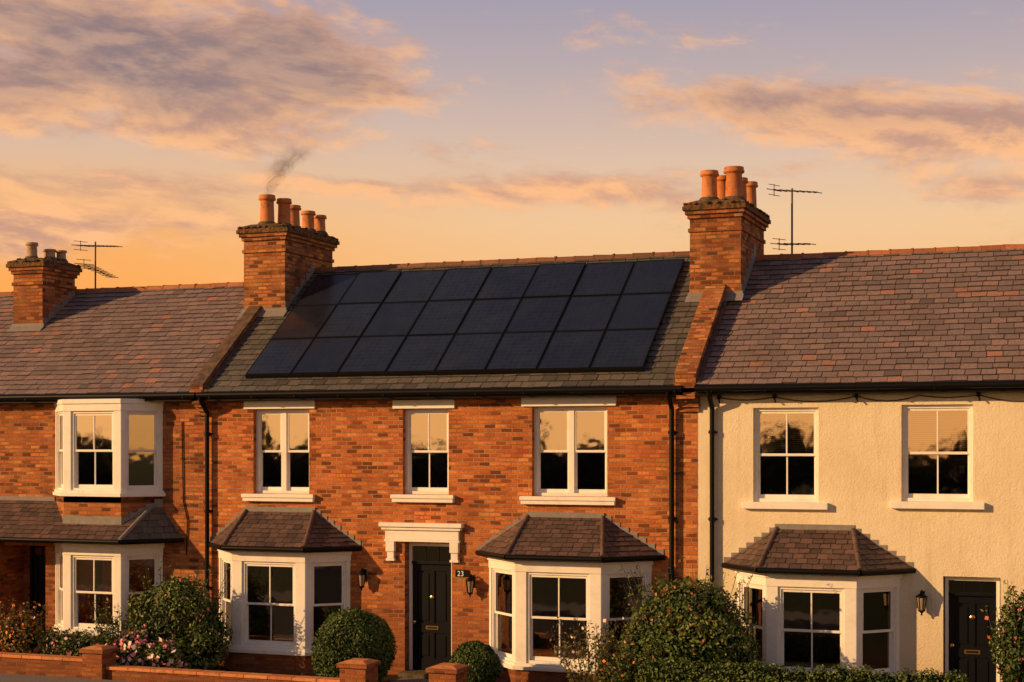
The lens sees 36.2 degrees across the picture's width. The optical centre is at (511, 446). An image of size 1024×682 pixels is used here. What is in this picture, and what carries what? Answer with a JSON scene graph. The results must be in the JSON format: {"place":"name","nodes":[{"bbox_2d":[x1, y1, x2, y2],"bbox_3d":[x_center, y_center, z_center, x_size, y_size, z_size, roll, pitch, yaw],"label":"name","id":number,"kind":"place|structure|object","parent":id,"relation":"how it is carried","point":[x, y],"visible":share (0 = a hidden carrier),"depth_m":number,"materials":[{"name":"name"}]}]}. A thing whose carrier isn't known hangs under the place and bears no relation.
{"place":"outdoors","nodes":[
{"label":"outdoors","id":0,"kind":"place"},
{"bbox_2d":[0,673,135,681],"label":"pavement","id":1,"kind":"structure","parent":0,"point":[5,677],"depth_m":28.72,"materials":[{"name":"grey concrete"}]},
{"bbox_2d":[211,666,424,681],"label":"garden soil","id":2,"kind":"structure","parent":0,"point":[389,678],"depth_m":30.02,"materials":[{"name":"brown soil"}]},
{"bbox_2d":[0,596,49,653],"bbox_3d":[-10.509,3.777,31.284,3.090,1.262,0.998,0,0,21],"label":"bush","id":3,"kind":"object","parent":2,"relation":"on","point":[16,638],"visible":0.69,"depth_m":30.78,"materials":[{"name":"green plant"}]},
{"bbox_2d":[34,626,106,655],"bbox_3d":[-8.592,3.975,30.703,1.776,0.862,0.986,0,0,21],"label":"flower bed","id":4,"kind":"object","parent":2,"relation":"on","point":[73,649],"visible":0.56,"depth_m":30.54,"materials":[{"name":"green plant"}]},
{"bbox_2d":[89,598,137,644],"bbox_3d":[-7.753,3.673,30.434,1.037,1.546,0.764,0,0,-15],"label":"tall plant","id":5,"kind":"object","parent":2,"relation":"on","point":[102,638],"visible":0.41,"depth_m":30.34,"materials":[{"name":"green plant"}]},
{"bbox_2d":[104,627,187,668],"bbox_3d":[-6.969,3.944,29.543,1.881,1.015,0.743,0,0,21],"label":"rose bush","id":6,"kind":"object","parent":2,"relation":"on","point":[137,649],"visible":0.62,"depth_m":29.33,"materials":[{"name":"pink plant"}]},
{"bbox_2d":[122,561,234,670],"bbox_3d":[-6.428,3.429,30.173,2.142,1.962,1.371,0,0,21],"label":"flowering shrub","id":7,"kind":"object","parent":2,"relation":"on","point":[206,650],"visible":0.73,"depth_m":29.71,"materials":[{"name":"green plant"}]},
{"bbox_2d":[310,607,397,681],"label":"topiary bush","id":8,"kind":"object","parent":2,"relation":"on","point":[346,634],"visible":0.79,"depth_m":28.14,"materials":[{"name":"green plant"}]},
{"bbox_2d":[449,640,503,681],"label":"topiary bush","id":9,"kind":"object","parent":2,"relation":"on","point":[482,660],"visible":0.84,"depth_m":27.41,"materials":[{"name":"green plant"}]},
{"bbox_2d":[504,574,640,652],"bbox_3d":[1.508,3.050,30.104,2.920,2.020,2.580,0,0,21],"label":"bay window interior","id":10,"kind":"object","parent":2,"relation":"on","point":[572,597],"visible":0.16,"depth_m":31.55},
{"bbox_2d":[546,614,635,681],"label":"wild shrub","id":11,"kind":"object","parent":2,"relation":"on","point":[582,663],"visible":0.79,"depth_m":26.56,"materials":[{"name":"green plant"}]},
{"bbox_2d":[585,629,657,681],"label":"wild shrub","id":12,"kind":"object","parent":2,"relation":"on","point":[621,673],"visible":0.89,"depth_m":26.08,"materials":[{"name":"green plant"}]},
{"bbox_2d":[620,556,759,662],"bbox_3d":[2.989,3.168,26.508,2.357,2.559,1.602,0,0,2],"label":"wild shrub","id":13,"kind":"object","parent":2,"relation":"on","point":[669,607],"visible":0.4,"depth_m":26.28,"materials":[{"name":"green plant"}]},
{"bbox_2d":[618,575,763,681],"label":"flowering shrub","id":14,"kind":"object","parent":2,"relation":"on","point":[688,637],"visible":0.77,"depth_m":26.04,"materials":[{"name":"green plant"}]},
{"bbox_2d":[753,588,887,665],"bbox_3d":[5.777,3.090,28.500,2.600,1.860,2.580,0,0,21],"label":"bay window interior","id":15,"kind":"object","parent":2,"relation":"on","point":[825,616],"visible":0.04,"depth_m":29.76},
{"bbox_2d":[980,580,1023,681],"bbox_3d":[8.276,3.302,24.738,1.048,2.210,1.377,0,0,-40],"label":"climbing shrub","id":16,"kind":"object","parent":2,"relation":"on","point":[1015,654],"visible":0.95,"depth_m":24.68,"materials":[{"name":"green plant"}]},
{"bbox_2d":[391,678,428,681],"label":"garden path","id":17,"kind":"structure","parent":0,"point":[411,680],"depth_m":29.35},
{"bbox_2d":[0,0,1023,291],"label":"sky","id":18,"kind":"structure","parent":0,"point":[421,131],"materials":[{"name":"orange"}]},
{"label":"ground","id":19,"kind":"structure","parent":0,"visible":0},
{"bbox_2d":[0,401,204,636],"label":"walls","id":20,"kind":"structure","parent":19,"relation":"on","point":[27,449],"depth_m":31.95,"materials":[{"name":"brick"}]},
{"bbox_2d":[6,545,45,621],"bbox_3d":[-10.204,3.250,33.748,1.250,2.300,0.600,0,0,21],"label":"porch recess","id":21,"kind":"object","parent":20,"relation":"in","point":[18,572],"visible":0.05,"depth_m":34.07,"materials":[{"name":"brick"}]},
{"bbox_2d":[30,546,45,639],"bbox_3d":[-10.257,3.275,33.464,0.950,2.250,1.130,0,0,21],"label":"front door","id":22,"kind":"structure","parent":20,"relation":"attached to","point":[38,578],"depth_m":34.03,"materials":[{"name":"black paint"}]},
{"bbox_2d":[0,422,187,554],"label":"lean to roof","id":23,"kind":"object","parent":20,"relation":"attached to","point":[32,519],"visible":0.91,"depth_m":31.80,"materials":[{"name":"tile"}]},
{"bbox_2d":[55,495,162,516],"bbox_3d":[-8.474,1.500,32.126,2.630,0.960,0.620,0,0,21],"label":"bay brick band","id":24,"kind":"object","parent":23,"relation":"attached to","point":[125,507],"visible":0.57,"depth_m":31.78,"materials":[{"name":"orange brick"}]},
{"bbox_2d":[54,543,163,641],"bbox_3d":[-8.468,3.188,32.140,2.766,2.424,0.791,0,0,21],"label":"bay window","id":25,"kind":"structure","parent":20,"relation":"attached to","point":[66,596],"depth_m":31.91,"materials":[{"name":"paint"}]},
{"bbox_2d":[53,399,165,502],"bbox_3d":[-8.468,0.093,32.140,2.766,2.114,0.791,0,0,21],"label":"bay window","id":26,"kind":"structure","parent":20,"relation":"attached to","point":[119,411],"depth_m":31.88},
{"bbox_2d":[77,559,153,623],"bbox_3d":[-7.982,2.920,33.433,2.390,1.880,3.027,0,0,21],"label":"bay window interior","id":27,"kind":"object","parent":20,"relation":"attached to","point":[103,575],"visible":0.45,"depth_m":32.07,"materials":[{"name":"brown glass"}]},
{"bbox_2d":[0,281,243,394],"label":"roof","id":28,"kind":"structure","parent":20,"relation":"on","point":[157,339],"depth_m":34.02,"materials":[{"name":"tile"}]},
{"bbox_2d":[6,257,81,331],"bbox_3d":[-10.778,-2.953,36.079,1.075,2.706,1.480,0,0,21],"label":"chimney stack","id":29,"kind":"object","parent":28,"relation":"on","point":[44,290],"visible":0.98,"depth_m":35.58,"materials":[{"name":"brick"}]},
{"bbox_2d":[25,242,67,262],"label":"chimney pots","id":30,"kind":"object","parent":29,"relation":"on","point":[32,251],"visible":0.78,"depth_m":35.88,"materials":[{"name":"ceramic"}]},
{"bbox_2d":[0,392,196,402],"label":"gutter","id":31,"kind":"object","parent":28,"relation":"attached to","point":[147,397],"visible":0.9,"depth_m":32.00,"materials":[{"name":"black paint"}]},
{"bbox_2d":[74,241,122,287],"bbox_3d":[-9.704,-4.196,36.549,0.588,1.391,1.867,0,0,-37],"label":"tv aerial","id":32,"kind":"object","parent":28,"relation":"attached to","point":[85,266],"visible":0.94,"depth_m":36.66,"materials":[{"name":"grey metal"}]},
{"bbox_2d":[0,645,380,681],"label":"garden wall","id":33,"kind":"structure","parent":19,"relation":"on","point":[95,662],"depth_m":28.72,"materials":[{"name":"brick"}]},
{"bbox_2d":[426,663,469,681],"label":"garden wall","id":34,"kind":"structure","parent":19,"relation":"on","point":[448,672],"depth_m":26.38,"materials":[{"name":"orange brick"}]},
{"bbox_2d":[209,395,697,674],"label":"walls","id":35,"kind":"structure","parent":19,"relation":"on","point":[356,463],"depth_m":29.64,"materials":[{"name":"red brick"}]},
{"bbox_2d":[198,397,212,604],"bbox_3d":[-6.175,1.633,31.377,0.160,5.334,0.400,0,0,21],"label":"downpipe","id":36,"kind":"object","parent":35,"relation":"attached to","point":[207,510],"visible":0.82,"depth_m":31.44,"materials":[{"name":"black paint"}]},
{"bbox_2d":[188,306,260,415],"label":"party wall parapet","id":37,"kind":"structure","parent":35,"relation":"attached to","point":[214,365],"depth_m":32.11,"materials":[{"name":"brick"}]},
{"bbox_2d":[256,409,308,493],"bbox_3d":[-4.514,0.100,31.150,1.250,1.680,0.120,0,0,21],"label":"window","id":38,"kind":"structure","parent":35,"relation":"in","point":[298,440],"depth_m":31.13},
{"bbox_2d":[217,549,351,674],"bbox_3d":[-4.633,3.208,30.676,3.076,2.384,0.830,0,0,21],"label":"bay window","id":39,"kind":"structure","parent":35,"relation":"attached to","point":[246,653],"depth_m":30.37,"materials":[{"name":"white wood"}]},
{"bbox_2d":[248,566,340,636],"bbox_3d":[-4.061,3.020,32.198,2.700,2.000,2.580,0,0,21],"label":"bay window interior","id":40,"kind":"object","parent":39,"relation":"in","point":[327,584],"visible":0.16,"depth_m":33.48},
{"bbox_2d":[208,506,361,552],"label":"bay roof","id":41,"kind":"structure","parent":35,"relation":"attached to","point":[285,529],"depth_m":30.46,"materials":[{"name":"brown tile"}]},
{"bbox_2d":[357,568,366,590],"bbox_3d":[-2.889,2.571,30.231,0.181,0.439,0.241,0,0,43],"label":"wall lantern","id":42,"kind":"object","parent":35,"relation":"attached to","point":[362,576],"depth_m":30.17,"materials":[{"name":"black paint"}]},
{"bbox_2d":[379,522,463,562],"bbox_3d":[-1.733,1.830,29.837,1.720,0.740,0.159,0,0,21],"label":"door canopy","id":43,"kind":"object","parent":35,"relation":"attached to","point":[449,533],"visible":1,"depth_m":29.80,"materials":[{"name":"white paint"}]},
{"bbox_2d":[398,543,451,678],"bbox_3d":[-1.602,3.130,29.874,1.040,2.540,0.500,0,0,21],"label":"front door","id":44,"kind":"structure","parent":35,"relation":"attached to","point":[430,613],"depth_m":30.07,"materials":[{"name":"black paint"}]},
{"bbox_2d":[418,546,450,561],"bbox_3d":[-1.487,2.060,30.178,0.830,0.400,0.250,0,0,21],"label":"front door transom glass","id":45,"kind":"object","parent":44,"relation":"attached to","point":[432,553],"visible":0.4,"depth_m":30.32,"materials":[{"name":"brown glass"}]},
{"bbox_2d":[405,409,448,494],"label":"window","id":46,"kind":"structure","parent":35,"relation":"in","point":[437,441],"depth_m":30.06,"materials":[{"name":"clear glass"}]},
{"bbox_2d":[241,396,616,504],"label":"lintels and sills","id":47,"kind":"object","parent":35,"relation":"attached to","point":[525,402],"visible":0.98,"depth_m":29.70,"materials":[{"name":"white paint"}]},
{"bbox_2d":[196,385,682,400],"bbox_3d":[-1.584,-0.997,29.637,9.940,0.173,0.430,0,0,21],"label":"gutter","id":48,"kind":"object","parent":35,"relation":"attached to","point":[465,393],"visible":0.99,"depth_m":29.33,"materials":[{"name":"black paint"}]},
{"bbox_2d":[202,251,698,391],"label":"roof","id":49,"kind":"structure","parent":35,"relation":"on","point":[660,365],"depth_m":30.31,"materials":[{"name":"grey tile"}]},
{"bbox_2d":[236,222,339,317],"bbox_3d":[-4.892,-3.192,34.401,1.274,3.185,2.480,0,0,21],"label":"chimney stack","id":50,"kind":"object","parent":49,"relation":"on","point":[282,261],"visible":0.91,"depth_m":33.45,"materials":[{"name":"brick"}]},
{"bbox_2d":[258,194,328,235],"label":"chimney pots","id":51,"kind":"object","parent":50,"relation":"on","point":[288,213],"visible":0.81,"depth_m":33.88,"materials":[{"name":"ceramic"}]},
{"bbox_2d":[245,259,684,378],"bbox_3d":[-0.937,-2.553,31.216,8.240,2.399,3.074,0,0,21],"label":"solar panel array","id":52,"kind":"object","parent":49,"relation":"on","point":[486,320],"visible":1,"depth_m":31.01,"materials":[{"name":"black"}]},
{"bbox_2d":[682,197,770,301],"bbox_3d":[4.285,-3.183,30.962,1.274,3.166,2.460,0,0,21],"label":"chimney stack","id":53,"kind":"object","parent":49,"relation":"on","point":[727,241],"visible":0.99,"depth_m":29.98,"materials":[{"name":"brick"}]},
{"bbox_2d":[699,166,757,207],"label":"chimney pots","id":54,"kind":"object","parent":53,"relation":"on","point":[732,183],"visible":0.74,"depth_m":30.16,"materials":[{"name":"ceramic"}]},
{"bbox_2d":[455,570,468,576],"bbox_3d":[-0.941,2.405,29.614,0.280,0.130,0.019,0,0,21],"label":"house number plate","id":55,"kind":"object","parent":35,"relation":"attached to","point":[465,573],"visible":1,"depth_m":29.60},
{"bbox_2d":[465,574,474,596],"bbox_3d":[-0.774,2.621,29.436,0.181,0.439,0.241,0,0,43],"label":"wall lantern","id":56,"kind":"object","parent":35,"relation":"attached to","point":[470,582],"depth_m":29.38,"materials":[{"name":"black paint"}]},
{"bbox_2d":[475,512,664,562],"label":"bay roof","id":57,"kind":"structure","parent":35,"relation":"attached to","point":[568,537],"depth_m":28.37,"materials":[{"name":"brown tile"}]},
{"bbox_2d":[487,557,653,681],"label":"bay window","id":58,"kind":"structure","parent":35,"relation":"attached to","point":[521,663],"depth_m":28.34,"materials":[{"name":"white wood"}]},
{"bbox_2d":[534,406,606,496],"bbox_3d":[1.118,0.092,29.033,1.463,1.665,0.120,0,0,21],"label":"window","id":59,"kind":"structure","parent":35,"relation":"in","point":[590,466],"depth_m":29.00,"materials":[{"name":"clear glass"}]},
{"bbox_2d":[666,391,676,584],"bbox_3d":[2.830,1.633,27.992,0.160,5.334,0.400,0,0,21],"label":"downpipe","id":60,"kind":"object","parent":35,"relation":"attached to","point":[672,518],"visible":0.77,"depth_m":28.06,"materials":[{"name":"black paint"}]},
{"bbox_2d":[672,284,726,411],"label":"party wall parapet","id":61,"kind":"structure","parent":35,"relation":"attached to","point":[693,358],"depth_m":28.41,"materials":[{"name":"brick"}]},
{"bbox_2d":[634,656,968,681],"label":"hedge","id":62,"kind":"object","parent":19,"relation":"on","point":[672,670],"visible":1,"depth_m":24.51,"materials":[{"name":"green plant"}]},
{"bbox_2d":[698,391,1023,681],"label":"walls","id":63,"kind":"structure","parent":19,"relation":"on","point":[860,463],"depth_m":26.83,"materials":[{"name":"beige paint"}]},
{"bbox_2d":[706,391,717,591],"bbox_3d":[3.522,1.633,27.732,0.160,5.334,0.400,0,0,21],"label":"downpipe","id":64,"kind":"object","parent":63,"relation":"attached to","point":[711,432],"visible":0.73,"depth_m":27.80,"materials":[{"name":"black paint"}]},
{"bbox_2d":[754,407,818,501],"bbox_3d":[4.848,0.150,27.578,1.150,1.660,0.120,0,0,21],"label":"window","id":65,"kind":"structure","parent":63,"relation":"in","point":[800,440],"depth_m":27.58,"materials":[{"name":"clear glass"}]},
{"bbox_2d":[735,570,901,676],"bbox_3d":[5.197,3.278,26.957,2.976,2.244,0.865,0,0,21],"label":"bay window","id":66,"kind":"structure","parent":63,"relation":"attached to","point":[850,590],"depth_m":26.72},
{"bbox_2d":[721,524,915,575],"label":"bay roof","id":67,"kind":"structure","parent":63,"relation":"attached to","point":[820,549],"depth_m":26.79,"materials":[{"name":"brown tile"}]},
{"bbox_2d":[694,380,1023,394],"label":"gutter","id":68,"kind":"object","parent":63,"relation":"attached to","point":[907,387],"visible":1,"depth_m":26.63,"materials":[{"name":"black paint"}]},
{"bbox_2d":[696,244,1023,384],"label":"roof","id":69,"kind":"structure","parent":63,"relation":"on","point":[943,314],"depth_m":28.27,"materials":[{"name":"tile"}]},
{"bbox_2d":[767,184,821,253],"bbox_3d":[5.612,-4.420,30.888,0.532,1.640,1.054,0,0,-44],"label":"tv aerial","id":70,"kind":"object","parent":69,"relation":"attached to","point":[791,191],"visible":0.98,"depth_m":30.92,"materials":[{"name":"grey metal"}]},
{"bbox_2d":[742,501,984,509],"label":"window sills","id":71,"kind":"structure","parent":63,"relation":"attached to","point":[893,504],"depth_m":26.69,"materials":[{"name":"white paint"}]},
{"bbox_2d":[717,392,1023,402],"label":"eaves cable","id":72,"kind":"object","parent":63,"relation":"attached to","point":[856,396],"visible":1,"depth_m":26.95,"materials":[{"name":"black paint"}]},
{"bbox_2d":[916,590,927,615],"bbox_3d":[6.958,2.651,26.530,0.181,0.439,0.241,0,0,43],"label":"wall lantern","id":73,"kind":"object","parent":63,"relation":"attached to","point":[921,597],"depth_m":26.47,"materials":[{"name":"black paint"}]},
{"bbox_2d":[902,404,972,501],"bbox_3d":[7.258,0.115,26.672,1.180,1.650,0.120,0,0,21],"label":"window","id":74,"kind":"structure","parent":63,"relation":"in","point":[952,437],"depth_m":26.67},
{"bbox_2d":[945,576,999,681],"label":"front door","id":75,"kind":"structure","parent":63,"relation":"attached to","point":[968,653],"depth_m":26.52,"materials":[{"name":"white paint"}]},
{"bbox_2d":[950,576,995,592],"bbox_3d":[7.849,2.375,26.637,0.780,0.310,0.250,0,0,21],"label":"front door transom glass","id":76,"kind":"object","parent":75,"relation":"attached to","point":[974,586],"visible":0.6,"depth_m":26.75,"materials":[{"name":"brown glass"}]}
]}

